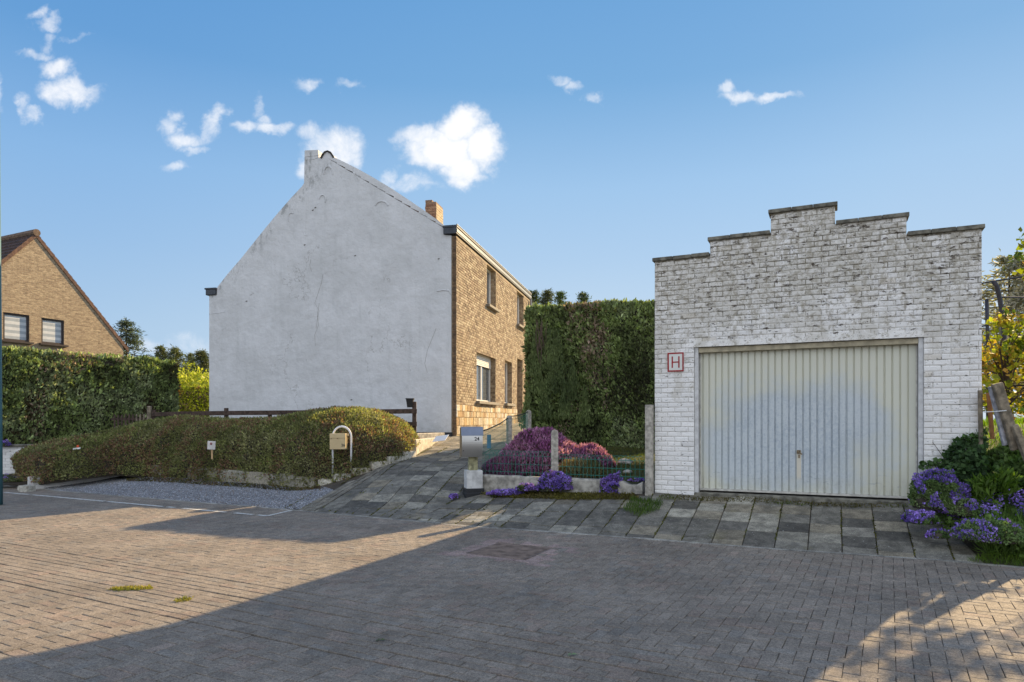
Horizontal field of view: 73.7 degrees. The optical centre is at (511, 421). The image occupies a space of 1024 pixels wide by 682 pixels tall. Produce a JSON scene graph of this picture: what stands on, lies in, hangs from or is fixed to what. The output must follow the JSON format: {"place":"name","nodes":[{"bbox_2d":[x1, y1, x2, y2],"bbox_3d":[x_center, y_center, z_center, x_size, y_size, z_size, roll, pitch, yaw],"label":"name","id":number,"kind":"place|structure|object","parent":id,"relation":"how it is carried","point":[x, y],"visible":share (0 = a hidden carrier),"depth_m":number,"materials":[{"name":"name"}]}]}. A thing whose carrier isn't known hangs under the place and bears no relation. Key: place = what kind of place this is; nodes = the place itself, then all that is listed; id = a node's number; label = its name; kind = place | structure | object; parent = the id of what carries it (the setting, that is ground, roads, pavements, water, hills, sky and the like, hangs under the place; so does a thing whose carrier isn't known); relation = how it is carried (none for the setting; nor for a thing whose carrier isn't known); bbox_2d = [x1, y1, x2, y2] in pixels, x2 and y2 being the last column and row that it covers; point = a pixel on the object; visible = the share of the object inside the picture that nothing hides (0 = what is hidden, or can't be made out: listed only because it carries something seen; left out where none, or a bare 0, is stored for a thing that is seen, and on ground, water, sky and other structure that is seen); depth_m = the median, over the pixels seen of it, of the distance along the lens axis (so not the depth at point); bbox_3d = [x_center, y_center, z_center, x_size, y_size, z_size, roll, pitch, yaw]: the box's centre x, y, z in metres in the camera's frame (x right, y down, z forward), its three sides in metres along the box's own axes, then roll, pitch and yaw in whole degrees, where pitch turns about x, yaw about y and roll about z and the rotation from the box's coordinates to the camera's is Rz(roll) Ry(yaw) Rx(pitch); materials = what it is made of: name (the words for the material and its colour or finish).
{"place":"outdoors","nodes":[
{"label":"outdoors","id":0,"kind":"place"},
{"bbox_2d":[0,486,1023,681],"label":"road","id":1,"kind":"structure","parent":0,"point":[296,596],"depth_m":5.92,"materials":[{"name":"brick"}]},
{"bbox_2d":[0,170,2,504],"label":"street lamp","id":2,"kind":"object","parent":1,"relation":"on","point":[1,462],"visible":1,"depth_m":13.00,"materials":[{"name":"metal"}]},
{"bbox_2d":[105,584,152,590],"bbox_3d":[-3.635,1.593,6.513,0.441,0.082,0.202,0,0,0],"label":"moss patch","id":3,"kind":"object","parent":1,"relation":"on","point":[132,587],"visible":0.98,"depth_m":6.49,"materials":[{"name":"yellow plant"}]},
{"bbox_2d":[3,492,291,515],"bbox_3d":[-7.608,1.557,13.162,8.102,0.019,0.639,0,0,24],"label":"road marking","id":4,"kind":"object","parent":1,"relation":"on","point":[149,505],"visible":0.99,"depth_m":12.82,"materials":[{"name":"paint"}]},
{"bbox_2d":[173,596,192,602],"bbox_3d":[-2.941,1.594,6.098,0.163,0.069,0.186,0,0,0],"label":"moss patch","id":5,"kind":"object","parent":1,"relation":"on","point":[188,598],"visible":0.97,"depth_m":6.09,"materials":[{"name":"yellow plant"}]},
{"bbox_2d":[466,542,551,559],"bbox_3d":[-0.012,1.593,8.376,0.798,0.024,0.800,0,0,29],"label":"inspection cover","id":6,"kind":"object","parent":1,"relation":"on","point":[514,551],"visible":1,"depth_m":8.33,"materials":[{"name":"concrete"}]},
{"bbox_2d":[0,0,1023,419],"label":"sky","id":7,"kind":"structure","parent":0,"point":[149,145],"materials":[{"name":"blue"}]},
{"bbox_2d":[3,423,1023,681],"bbox_3d":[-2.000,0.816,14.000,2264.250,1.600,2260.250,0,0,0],"label":"ground","id":8,"kind":"structure","parent":0,"point":[631,475],"depth_m":11.05,"materials":[{"name":"green soil"}]},
{"bbox_2d":[3,473,22,482],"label":"aubrieta clump","id":9,"kind":"object","parent":8,"relation":"on","point":[8,478],"visible":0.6,"depth_m":15.85,"materials":[{"name":"green plant"}]},
{"bbox_2d":[3,444,32,473],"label":"garden wall","id":10,"kind":"structure","parent":8,"relation":"on","point":[9,451],"depth_m":17.07,"materials":[{"name":"brick"}]},
{"bbox_2d":[17,485,35,491],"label":"kerb stone","id":11,"kind":"object","parent":8,"relation":"on","point":[25,488],"visible":0.69,"depth_m":15.12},
{"bbox_2d":[1,229,128,354],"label":"brick house","id":12,"kind":"structure","parent":8,"relation":"on","point":[47,302],"depth_m":27.11,"materials":[{"name":"brick"}]},
{"bbox_2d":[2,312,33,343],"bbox_3d":[-19.078,-3.564,26.197,0.561,1.125,1.133,0,0,20],"label":"window","id":13,"kind":"structure","parent":12,"relation":"in","point":[15,326],"depth_m":26.22,"materials":[{"name":"white glass"}]},
{"bbox_2d":[39,318,68,346],"bbox_3d":[-18.481,-3.559,27.391,0.536,1.074,1.084,0,0,21],"label":"window","id":14,"kind":"structure","parent":12,"relation":"in","point":[52,330],"depth_m":27.40,"materials":[{"name":"white glass"}]},
{"bbox_2d":[27,476,117,488],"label":"wall","id":15,"kind":"structure","parent":8,"relation":"on","point":[29,482],"depth_m":15.84,"materials":[{"name":"concrete"}]},
{"bbox_2d":[2,345,181,443],"bbox_3d":[-13.716,-0.622,19.729,1.709,3.069,7.891,0,0,39],"label":"conifer hedge","id":16,"kind":"object","parent":8,"relation":"on","point":[48,393],"visible":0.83,"depth_m":19.93,"materials":[{"name":"green plant"}]},
{"bbox_2d":[111,414,146,426],"bbox_3d":[-10.607,0.096,19.023,1.128,0.618,0.045,0,0,0],"label":"picket fence","id":17,"kind":"object","parent":8,"relation":"on","point":[128,418],"visible":0.43,"depth_m":19.00,"materials":[{"name":"brown wood"}]},
{"bbox_2d":[113,317,154,356],"bbox_3d":[-21.446,-2.625,37.894,5.409,6.450,6.467,0,0,0],"label":"conifer tree","id":18,"kind":"object","parent":8,"relation":"on","point":[135,342],"visible":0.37,"depth_m":37.97,"materials":[{"name":"green plant"}]},
{"bbox_2d":[149,344,171,359],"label":"conifer tree","id":19,"kind":"object","parent":8,"relation":"on","point":[160,352],"visible":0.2,"depth_m":54.83,"materials":[{"name":"green plant"}]},
{"bbox_2d":[163,344,190,375],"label":"conifer tree","id":20,"kind":"object","parent":8,"relation":"on","point":[173,351],"visible":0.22,"depth_m":54.95,"materials":[{"name":"green plant"}]},
{"bbox_2d":[45,477,332,508],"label":"gravel","id":21,"kind":"structure","parent":8,"relation":"on","point":[202,492],"depth_m":14.06,"materials":[{"name":"grey gravel"}]},
{"bbox_2d":[126,476,322,490],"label":"leaf litter","id":22,"kind":"object","parent":21,"relation":"on","point":[248,485],"visible":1,"depth_m":14.69,"materials":[{"name":"brown plant"}]},
{"bbox_2d":[180,353,198,373],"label":"conifer tree","id":23,"kind":"object","parent":8,"relation":"on","point":[190,355],"visible":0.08,"depth_m":57.81,"materials":[{"name":"green plant"}]},
{"bbox_2d":[174,385,208,416],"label":"conifer hedge","id":24,"kind":"object","parent":8,"relation":"on","point":[191,400],"visible":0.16,"depth_m":28.45,"materials":[{"name":"yellow plant"}]},
{"bbox_2d":[177,362,208,385],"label":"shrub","id":25,"kind":"object","parent":8,"relation":"on","point":[194,375],"visible":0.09,"depth_m":39.43,"materials":[{"name":"yellow plant"}]},
{"bbox_2d":[180,349,208,380],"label":"conifer tree","id":26,"kind":"object","parent":8,"relation":"on","point":[202,355],"visible":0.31,"depth_m":51.72,"materials":[{"name":"green plant"}]},
{"bbox_2d":[185,368,208,390],"bbox_3d":[-16.669,-1.246,38.012,3.540,3.503,3.912,0,0,34],"label":"broadleaf tree","id":27,"kind":"object","parent":8,"relation":"on","point":[204,383],"visible":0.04,"depth_m":37.24,"materials":[{"name":"yellow plant"}]},
{"bbox_2d":[194,467,219,480],"bbox_3d":[-6.846,1.188,15.403,0.836,0.305,0.153,0,0,28],"label":"kerb stone","id":28,"kind":"object","parent":8,"relation":"on","point":[213,473],"visible":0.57,"depth_m":15.26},
{"bbox_2d":[10,405,420,486],"bbox_3d":[-7.322,0.529,16.309,10.630,1.842,3.592,0,0,11],"label":"cotoneaster bush","id":29,"kind":"object","parent":8,"relation":"on","point":[296,443],"visible":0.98,"depth_m":15.51,"materials":[{"name":"green plant"}]},
{"bbox_2d":[207,441,215,458],"bbox_3d":[-6.582,0.631,14.960,0.184,0.402,0.040,0,0,0],"label":"garden sign","id":30,"kind":"object","parent":29,"relation":"in","point":[211,445],"visible":1,"depth_m":14.95,"materials":[{"name":"white plastic"}]},
{"bbox_2d":[219,470,248,482],"bbox_3d":[-6.114,1.216,15.001,0.810,0.299,0.146,0,0,29],"label":"kerb stone","id":31,"kind":"object","parent":8,"relation":"on","point":[229,473],"visible":0.64,"depth_m":14.92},
{"bbox_2d":[244,472,271,484],"bbox_3d":[-5.419,1.223,14.627,0.747,0.284,0.148,0,0,27],"label":"kerb stone","id":32,"kind":"object","parent":8,"relation":"on","point":[253,478],"visible":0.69,"depth_m":14.57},
{"bbox_2d":[147,402,416,430],"bbox_3d":[-6.065,0.015,17.545,7.802,0.984,0.176,0,0,14],"label":"rail fence","id":33,"kind":"object","parent":8,"relation":"on","point":[153,414],"visible":0.48,"depth_m":17.71,"materials":[{"name":"brown wood"}]},
{"bbox_2d":[270,473,297,486],"bbox_3d":[-4.769,1.237,14.300,0.687,0.299,0.146,0,0,25],"label":"kerb stone","id":34,"kind":"object","parent":8,"relation":"on","point":[292,482],"visible":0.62,"depth_m":14.21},
{"bbox_2d":[295,476,317,487],"bbox_3d":[-4.236,1.270,14.078,0.455,0.277,0.152,0,0,19],"label":"kerb stone","id":35,"kind":"object","parent":8,"relation":"on","point":[311,484],"visible":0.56,"depth_m":14.02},
{"bbox_2d":[318,478,332,485],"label":"kerb stone","id":36,"kind":"object","parent":8,"relation":"on","point":[324,481],"visible":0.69,"depth_m":13.91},
{"bbox_2d":[330,426,351,476],"bbox_3d":[-3.497,0.648,13.959,0.419,1.123,0.205,0,0,0],"label":"arch mailbox","id":37,"kind":"object","parent":8,"relation":"on","point":[338,440],"visible":1,"depth_m":13.87,"materials":[{"name":"white paint"}]},
{"bbox_2d":[351,467,369,475],"bbox_3d":[-3.109,1.040,14.052,0.376,0.185,0.168,0,0,-15],"label":"kerb stone","id":38,"kind":"object","parent":8,"relation":"on","point":[361,472],"visible":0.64,"depth_m":13.99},
{"bbox_2d":[204,150,531,435],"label":"gabled house","id":39,"kind":"structure","parent":8,"relation":"on","point":[342,283],"depth_m":19.35,"materials":[{"name":"paint"}]},
{"bbox_2d":[476,354,498,404],"bbox_3d":[-0.864,-1.314,21.560,0.360,1.575,2.461,0,0,13],"label":"window","id":40,"kind":"structure","parent":39,"relation":"in","point":[483,364],"depth_m":21.90,"materials":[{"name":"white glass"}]},
{"bbox_2d":[486,269,499,312],"bbox_3d":[-0.727,-4.301,22.158,0.360,1.359,1.318,0,0,13],"label":"window","id":41,"kind":"structure","parent":39,"relation":"in","point":[488,304],"depth_m":22.63,"materials":[{"name":"white glass"}]},
{"bbox_2d":[504,362,515,405],"bbox_3d":[-0.186,-1.349,24.524,0.360,1.610,1.285,0,0,13],"label":"window","id":42,"kind":"structure","parent":39,"relation":"in","point":[505,404],"depth_m":24.99,"materials":[{"name":"white glass"}]},
{"bbox_2d":[517,295,524,330],"bbox_3d":[0.261,-4.285,26.480,0.360,1.360,1.358,0,0,13],"label":"window","id":43,"kind":"structure","parent":39,"relation":"in","point":[520,326],"depth_m":26.98,"materials":[{"name":"white glass"}]},
{"bbox_2d":[369,461,387,469],"bbox_3d":[-2.777,0.922,14.225,0.381,0.207,0.162,0,0,-40],"label":"kerb stone","id":44,"kind":"object","parent":8,"relation":"on","point":[376,464],"visible":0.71,"depth_m":14.13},
{"bbox_2d":[385,455,403,463],"bbox_3d":[-2.503,0.837,14.549,0.153,0.212,0.468,0,0,32],"label":"kerb stone","id":45,"kind":"object","parent":8,"relation":"on","point":[389,459],"visible":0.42,"depth_m":14.41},
{"bbox_2d":[400,451,415,459],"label":"kerb stone","id":46,"kind":"object","parent":8,"relation":"on","point":[411,454],"visible":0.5,"depth_m":14.89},
{"bbox_2d":[413,433,444,454],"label":"planter wall","id":47,"kind":"structure","parent":8,"relation":"on","point":[426,440],"depth_m":16.38,"materials":[{"name":"concrete"}]},
{"bbox_2d":[432,435,448,441],"bbox_3d":[-1.737,0.415,16.600,0.341,0.179,0.273,0,0,15],"label":"board","id":48,"kind":"object","parent":47,"relation":"on","point":[440,438],"visible":1,"depth_m":16.58,"materials":[{"name":"white paint"}]},
{"bbox_2d":[481,456,524,475],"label":"heather clump","id":49,"kind":"object","parent":8,"relation":"on","point":[509,465],"visible":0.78,"depth_m":12.22,"materials":[{"name":"purple plant"}]},
{"bbox_2d":[506,415,511,444],"bbox_3d":[-0.060,0.361,14.500,0.125,0.978,0.100,0,0,0],"label":"fence post","id":50,"kind":"object","parent":8,"relation":"on","point":[509,429],"visible":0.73,"depth_m":14.45,"materials":[{"name":"concrete"}]},
{"bbox_2d":[483,418,507,471],"bbox_3d":[-0.299,0.450,13.277,0.032,1.059,2.388,0,0,11],"label":"wire fence","id":51,"kind":"object","parent":50,"relation":"attached to","point":[495,429],"visible":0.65,"depth_m":13.20,"materials":[{"name":"green metal"}]},
{"bbox_2d":[4,485,1023,568],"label":"road edging","id":52,"kind":"object","parent":8,"relation":"on","point":[913,558],"visible":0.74,"depth_m":9.17,"materials":[{"name":"concrete"}]},
{"bbox_2d":[526,410,530,428],"bbox_3d":[0.400,0.213,16.450,0.130,0.974,0.100,0,0,0],"label":"fence post","id":53,"kind":"object","parent":8,"relation":"on","point":[528,419],"visible":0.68,"depth_m":16.40,"materials":[{"name":"concrete"}]},
{"bbox_2d":[512,411,527,440],"bbox_3d":[0.172,0.240,15.480,0.032,0.960,1.900,0,0,13],"label":"wire fence","id":54,"kind":"object","parent":53,"relation":"attached to","point":[519,423],"visible":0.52,"depth_m":15.16,"materials":[{"name":"green metal"}]},
{"bbox_2d":[529,290,540,303],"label":"conifer tree","id":55,"kind":"object","parent":8,"relation":"on","point":[535,296],"visible":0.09,"depth_m":41.94,"materials":[{"name":"green plant"}]},
{"bbox_2d":[497,426,579,476],"bbox_3d":[0.569,0.563,12.827,1.812,0.965,1.392,0,0,0],"label":"heather clump","id":56,"kind":"object","parent":8,"relation":"on","point":[536,439],"visible":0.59,"depth_m":12.48,"materials":[{"name":"purple plant"}]},
{"bbox_2d":[539,287,555,304],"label":"tree","id":57,"kind":"object","parent":8,"relation":"on","point":[546,296],"visible":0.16,"depth_m":43.83,"materials":[{"name":"green plant"}]},
{"bbox_2d":[553,291,567,304],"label":"conifer tree","id":58,"kind":"object","parent":8,"relation":"on","point":[559,299],"visible":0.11,"depth_m":41.93,"materials":[{"name":"green plant"}]},
{"bbox_2d":[483,474,644,493],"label":"garden kerb wall","id":59,"kind":"structure","parent":8,"relation":"on","point":[492,482],"depth_m":11.51,"materials":[{"name":"concrete"}]},
{"bbox_2d":[485,450,550,475],"bbox_3d":[0.092,0.719,11.799,1.290,0.423,0.023,0,0,29],"label":"wire fence","id":60,"kind":"object","parent":59,"relation":"on","point":[526,464],"visible":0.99,"depth_m":11.76,"materials":[{"name":"green metal"}]},
{"bbox_2d":[551,429,557,470],"bbox_3d":[0.719,0.619,11.500,0.115,0.962,0.100,0,0,0],"label":"fence post","id":61,"kind":"object","parent":59,"relation":"on","point":[554,449],"visible":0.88,"depth_m":11.45,"materials":[{"name":"concrete"}]},
{"bbox_2d":[537,469,573,490],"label":"aubrieta clump","id":62,"kind":"object","parent":59,"relation":"on","point":[552,480],"visible":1,"depth_m":11.19,"materials":[{"name":"purple plant"}]},
{"bbox_2d":[558,454,644,479],"bbox_3d":[1.428,0.739,11.119,1.522,0.383,0.030,0,0,30],"label":"wire fence","id":63,"kind":"object","parent":59,"relation":"on","point":[566,466],"visible":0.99,"depth_m":11.04,"materials":[{"name":"green metal"}]},
{"bbox_2d":[550,456,606,478],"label":"dry plant","id":64,"kind":"object","parent":8,"relation":"on","point":[577,465],"visible":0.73,"depth_m":11.60,"materials":[{"name":"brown plant"}]},
{"bbox_2d":[575,291,591,302],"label":"conifer tree","id":65,"kind":"object","parent":8,"relation":"on","point":[582,297],"visible":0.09,"depth_m":41.89,"materials":[{"name":"green plant"}]},
{"bbox_2d":[517,297,654,448],"bbox_3d":[2.293,-1.065,17.005,3.983,3.860,2.002,0,0,22],"label":"conifer hedge","id":66,"kind":"object","parent":8,"relation":"on","point":[590,369],"visible":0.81,"depth_m":16.28,"materials":[{"name":"green plant"}]},
{"bbox_2d":[570,442,615,468],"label":"heather clump","id":67,"kind":"object","parent":8,"relation":"on","point":[590,449],"visible":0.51,"depth_m":12.44,"materials":[{"name":"pink plant"}]},
{"bbox_2d":[533,445,654,480],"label":"lawn","id":68,"kind":"structure","parent":8,"relation":"on","point":[631,455],"depth_m":13.81,"materials":[{"name":"green plant"}]},
{"bbox_2d":[599,470,622,492],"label":"aubrieta clump","id":69,"kind":"object","parent":8,"relation":"on","point":[609,483],"visible":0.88,"depth_m":10.93,"materials":[{"name":"purple plant"}]},
{"bbox_2d":[621,495,662,516],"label":"grass tuft","id":70,"kind":"object","parent":8,"relation":"on","point":[633,508],"visible":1,"depth_m":10.10,"materials":[{"name":"green plant"}]},
{"bbox_2d":[645,405,653,495],"bbox_3d":[2.145,0.497,10.660,0.115,1.507,0.100,0,0,25],"label":"fence post","id":71,"kind":"object","parent":8,"relation":"on","point":[649,450],"visible":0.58,"depth_m":10.62,"materials":[{"name":"concrete"}]},
{"bbox_2d":[652,201,984,503],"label":"garage","id":72,"kind":"structure","parent":8,"relation":"on","point":[824,354],"depth_m":9.76,"materials":[{"name":"brick"}]},
{"bbox_2d":[668,352,683,371],"bbox_3d":[2.524,-0.913,10.531,0.248,0.293,0.010,0,0,25],"label":"hydrant sign","id":73,"kind":"object","parent":72,"relation":"attached to","point":[676,362],"visible":1,"depth_m":10.52,"materials":[{"name":"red metal"}]},
{"bbox_2d":[700,344,916,498],"bbox_3d":[4.195,0.007,9.886,2.890,2.105,0.081,0,0,25],"label":"door","id":74,"kind":"structure","parent":72,"relation":"in","point":[824,421],"depth_m":9.85,"materials":[{"name":"beige paint"}]},
{"bbox_2d":[918,429,989,504],"bbox_3d":[5.747,0.618,8.890,0.840,1.083,0.346,0,0,25],"label":"ivy","id":75,"kind":"object","parent":72,"relation":"attached to","point":[962,462],"visible":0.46,"depth_m":8.79,"materials":[{"name":"green plant"}]},
{"bbox_2d":[977,390,982,443],"bbox_3d":[6.039,0.016,8.800,0.061,0.832,0.055,0,0,22],"label":"stake","id":76,"kind":"object","parent":75,"relation":"on","point":[980,412],"visible":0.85,"depth_m":8.78,"materials":[{"name":"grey wood"}]},
{"bbox_2d":[986,393,994,438],"bbox_3d":[6.132,-0.069,8.750,0.102,0.596,0.056,0,0,0],"label":"stake","id":77,"kind":"object","parent":75,"relation":"on","point":[990,420],"visible":0.85,"depth_m":8.73,"materials":[{"name":"orange wood"}]},
{"bbox_2d":[937,492,1023,557],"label":"ground cover","id":78,"kind":"object","parent":8,"relation":"on","point":[950,521],"visible":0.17,"depth_m":8.36,"materials":[{"name":"green plant"}]},
{"bbox_2d":[907,466,971,509],"bbox_3d":[5.310,0.822,8.507,0.726,0.518,0.641,0,0,0],"label":"aubrieta clump","id":79,"kind":"object","parent":78,"relation":"on","point":[937,488],"visible":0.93,"depth_m":8.34,"materials":[{"name":"purple plant"}]},
{"bbox_2d":[938,498,986,516],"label":"aubrieta clump","id":80,"kind":"object","parent":78,"relation":"on","point":[964,507],"visible":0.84,"depth_m":8.17,"materials":[{"name":"green plant"}]},
{"bbox_2d":[963,472,1001,503],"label":"weed","id":81,"kind":"object","parent":78,"relation":"on","point":[981,489],"visible":0.99,"depth_m":8.27,"materials":[{"name":"green plant"}]},
{"bbox_2d":[947,489,1023,519],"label":"purple flowers","id":82,"kind":"object","parent":78,"relation":"on","point":[1001,499],"visible":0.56,"depth_m":8.37,"materials":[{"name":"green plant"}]},
{"bbox_2d":[949,517,1023,545],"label":"aubrieta clump","id":83,"kind":"object","parent":78,"relation":"on","point":[998,531],"visible":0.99,"depth_m":7.47,"materials":[{"name":"purple plant"}]},
{"bbox_2d":[948,501,1023,557],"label":"long grass","id":84,"kind":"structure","parent":8,"relation":"on","point":[1019,516],"depth_m":7.68,"materials":[{"name":"green plant"}]},
{"bbox_2d":[967,549,1022,565],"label":"grass verge","id":85,"kind":"object","parent":8,"relation":"on","point":[1010,557],"depth_m":7.44,"materials":[{"name":"green plant"}]},
{"bbox_2d":[982,248,1023,415],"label":"conifer tree","id":86,"kind":"object","parent":8,"relation":"on","point":[1010,267],"visible":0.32,"depth_m":34.00,"materials":[{"name":"green plant"}]},
{"bbox_2d":[982,274,1023,410],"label":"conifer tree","id":87,"kind":"object","parent":8,"relation":"on","point":[1018,301],"visible":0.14,"depth_m":31.36,"materials":[{"name":"plant"}]},
{"bbox_2d":[982,276,1023,417],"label":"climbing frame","id":88,"kind":"object","parent":8,"relation":"on","point":[999,297],"visible":0.5,"depth_m":13.51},
{"bbox_2d":[982,305,1023,422],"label":"yellow shrub","id":89,"kind":"object","parent":8,"relation":"on","point":[1005,372],"visible":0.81,"depth_m":10.84,"materials":[{"name":"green plant"}]},
{"bbox_2d":[985,442,1023,491],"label":"ivy mass","id":90,"kind":"object","parent":8,"relation":"on","point":[1000,455],"visible":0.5,"depth_m":8.72,"materials":[{"name":"green plant"}]},
{"bbox_2d":[986,465,1023,496],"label":"weed","id":91,"kind":"object","parent":8,"relation":"on","point":[1008,480],"visible":0.98,"depth_m":8.25,"materials":[{"name":"green plant"}]},
{"bbox_2d":[987,382,1023,460],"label":"wooden post","id":92,"kind":"object","parent":8,"relation":"on","point":[1009,429],"visible":1,"depth_m":8.51,"materials":[{"name":"grey wood"}]},
{"bbox_2d":[1003,227,1023,280],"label":"yellow shrub","id":93,"kind":"object","parent":8,"relation":"on","point":[1020,247],"visible":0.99,"depth_m":11.64,"materials":[{"name":"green plant"}]},
{"bbox_2d":[1007,250,1023,264],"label":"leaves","id":94,"kind":"object","parent":93,"relation":"attached to","point":[1017,257],"visible":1,"depth_m":10.98,"materials":[{"name":"green plant"}]},
{"bbox_2d":[299,429,982,562],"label":"pavement","id":95,"kind":"structure","parent":0,"point":[443,466],"depth_m":9.81,"materials":[{"name":"concrete"}]},
{"bbox_2d":[459,426,483,497],"bbox_3d":[-0.709,0.725,12.025,0.445,1.270,0.430,0,0,-14],"label":"steel mailbox","id":96,"kind":"object","parent":95,"relation":"on","point":[471,443],"visible":0.95,"depth_m":11.88,"materials":[{"name":"silver metal"}]},
{"bbox_2d":[486,488,523,496],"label":"aubrieta clump","id":97,"kind":"object","parent":95,"relation":"on","point":[502,492],"visible":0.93,"depth_m":11.45,"materials":[{"name":"purple plant"}]},
{"bbox_2d":[480,491,638,499],"bbox_3d":[0.690,1.210,11.176,2.893,0.222,0.381,0,0,27],"label":"moss","id":98,"kind":"object","parent":95,"relation":"on","point":[591,495],"visible":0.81,"depth_m":10.99,"materials":[{"name":"green plant"}]},
{"bbox_2d":[515,482,541,491],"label":"aubrieta clump","id":99,"kind":"object","parent":98,"relation":"on","point":[531,487],"visible":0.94,"depth_m":11.33,"materials":[{"name":"purple plant"}]},
{"bbox_2d":[285,447,996,563],"bbox_3d":[1.459,1.093,12.251,11.803,0.965,5.555,0,0,25],"label":"joint moss","id":100,"kind":"object","parent":95,"relation":"on","point":[873,520],"visible":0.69,"depth_m":10.31,"materials":[{"name":"green plant"}]},
{"bbox_2d":[658,493,908,507],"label":"weeds","id":101,"kind":"object","parent":95,"relation":"on","point":[767,499],"visible":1,"depth_m":9.78,"materials":[{"name":"green plant"}]},
{"bbox_2d":[900,509,941,525],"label":"aubrieta clump","id":102,"kind":"object","parent":95,"relation":"on","point":[921,516],"visible":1,"depth_m":8.08,"materials":[{"name":"purple plant"}]},
{"bbox_2d":[924,528,950,538],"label":"aubrieta clump","id":103,"kind":"object","parent":95,"relation":"on","point":[940,533],"visible":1,"depth_m":7.89,"materials":[{"name":"purple plant"}]},
{"bbox_2d":[917,415,1023,448],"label":"lawn grass","id":104,"kind":"structure","parent":0,"point":[1018,420],"depth_m":11.67,"materials":[{"name":"green plant"}]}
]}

